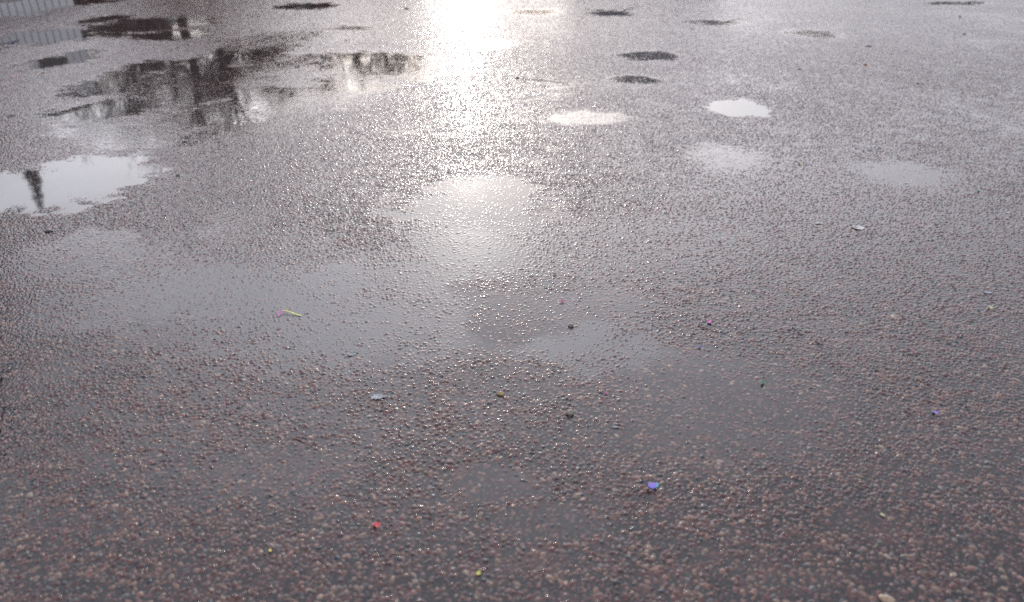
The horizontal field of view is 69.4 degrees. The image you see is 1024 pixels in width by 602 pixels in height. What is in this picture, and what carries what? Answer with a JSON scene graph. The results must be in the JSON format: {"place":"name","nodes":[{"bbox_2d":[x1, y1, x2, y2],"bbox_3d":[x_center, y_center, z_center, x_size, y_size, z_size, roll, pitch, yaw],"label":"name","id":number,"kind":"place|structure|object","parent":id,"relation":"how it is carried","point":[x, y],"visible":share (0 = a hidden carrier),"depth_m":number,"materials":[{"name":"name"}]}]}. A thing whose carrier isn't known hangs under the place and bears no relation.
{"place":"outdoors","nodes":[
{"label":"outdoors","id":0,"kind":"place"},
{"bbox_2d":[0,0,1023,601],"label":"ground","id":1,"kind":"structure","parent":0,"point":[172,384],"depth_m":2.14,"materials":[{"name":"grey asphalt"}]},
{"bbox_2d":[0,29,92,47],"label":"puddle","id":2,"kind":"object","parent":1,"relation":"on","point":[21,39],"visible":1,"depth_m":7.03,"materials":[{"name":"grey liquid"}]},
{"bbox_2d":[10,98,175,125],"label":"puddle","id":3,"kind":"object","parent":1,"relation":"on","point":[89,110],"visible":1,"depth_m":4.33,"materials":[{"name":"grey liquid"}]},
{"bbox_2d":[81,14,209,38],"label":"puddle","id":4,"kind":"object","parent":1,"relation":"on","point":[130,23],"visible":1,"depth_m":7.82,"materials":[{"name":"black liquid"}]},
{"bbox_2d":[141,40,279,93],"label":"puddle","id":5,"kind":"object","parent":1,"relation":"on","point":[188,67],"visible":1,"depth_m":5.72,"materials":[{"name":"grey liquid"}]},
{"bbox_2d":[345,351,357,356],"bbox_3d":[-0.413,0.137,1.911,0.036,0.002,0.023,-6,32,-20],"label":"paper scrap","id":6,"kind":"object","parent":1,"relation":"on","point":[351,353],"visible":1,"depth_m":1.91,"materials":[{"name":"white paper"}]},
{"bbox_2d":[369,394,386,399],"bbox_3d":[-0.317,0.225,1.739,0.046,0.003,0.023,-1,29,6],"label":"paper scrap","id":7,"kind":"object","parent":1,"relation":"on","point":[377,396],"visible":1,"depth_m":1.74,"materials":[{"name":"white paper"}]},
{"bbox_2d":[311,50,468,85],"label":"puddle","id":8,"kind":"object","parent":1,"relation":"on","point":[363,59],"visible":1,"depth_m":5.69,"materials":[{"name":"grey liquid"}]},
{"bbox_2d":[420,175,541,217],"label":"puddle","id":9,"kind":"object","parent":1,"relation":"on","point":[481,192],"visible":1,"depth_m":3.00,"materials":[{"name":"liquid"}]},
{"bbox_2d":[496,391,503,395],"bbox_3d":[-0.028,0.219,1.750,0.019,0.011,0.012,15,31,26],"label":"pebble","id":10,"kind":"object","parent":1,"relation":"on","point":[500,393],"visible":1,"depth_m":1.75,"materials":[{"name":"beige stone"}]},
{"bbox_2d":[566,409,573,415],"bbox_3d":[0.132,0.253,1.680,0.019,0.015,0.017,-10,29,-18],"label":"pebble","id":11,"kind":"object","parent":1,"relation":"on","point":[569,412],"visible":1,"depth_m":1.67,"materials":[{"name":"grey stone"}]},
{"bbox_2d":[551,110,624,124],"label":"puddle","id":12,"kind":"object","parent":1,"relation":"on","point":[574,118],"visible":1,"depth_m":4.17,"materials":[{"name":"grey liquid"}]},
{"bbox_2d":[607,75,663,83],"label":"puddle","id":13,"kind":"object","parent":1,"relation":"on","point":[639,80],"visible":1,"depth_m":5.19,"materials":[{"name":"grey liquid"}]},
{"bbox_2d":[617,51,678,60],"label":"puddle","id":14,"kind":"object","parent":1,"relation":"on","point":[654,57],"visible":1,"depth_m":6.10,"materials":[{"name":"grey liquid"}]},
{"bbox_2d":[647,482,658,488],"bbox_3d":[0.278,0.362,1.458,0.022,0.011,0.012,-7,28,-13],"label":"foil scrap","id":15,"kind":"object","parent":1,"relation":"on","point":[653,485],"visible":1,"depth_m":1.46,"materials":[{"name":"metal"}]},
{"bbox_2d":[852,225,864,229],"bbox_3d":[1.259,-0.268,2.694,0.042,0.003,0.046,-12,30,-22],"label":"paper scrap","id":16,"kind":"object","parent":1,"relation":"on","point":[859,227],"visible":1,"depth_m":2.69,"materials":[{"name":"white paper"}]},
{"bbox_2d":[878,594,894,601],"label":"pebble","id":17,"kind":"object","parent":1,"relation":"on","point":[884,598],"visible":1,"depth_m":1.22,"materials":[{"name":"beige stone"}]},
{"label":"pavement","id":18,"kind":"structure","parent":0,"visible":0},
{"bbox_2d":[0,0,117,15],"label":"puddle","id":19,"kind":"object","parent":18,"relation":"on","point":[34,5],"visible":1,"depth_m":9.63,"materials":[{"name":"grey liquid"}]},
{"bbox_2d":[0,154,183,215],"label":"puddle","id":20,"kind":"object","parent":18,"relation":"on","point":[67,175],"visible":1,"depth_m":3.17,"materials":[{"name":"grey liquid"}]},
{"bbox_2d":[274,3,333,9],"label":"puddle","id":21,"kind":"object","parent":18,"relation":"on","point":[308,5],"visible":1,"depth_m":9.52,"materials":[{"name":"black liquid"}]},
{"bbox_2d":[706,100,767,116],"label":"puddle","id":22,"kind":"object","parent":18,"relation":"on","point":[731,109],"visible":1,"depth_m":4.40,"materials":[{"name":"white liquid"}]}
]}

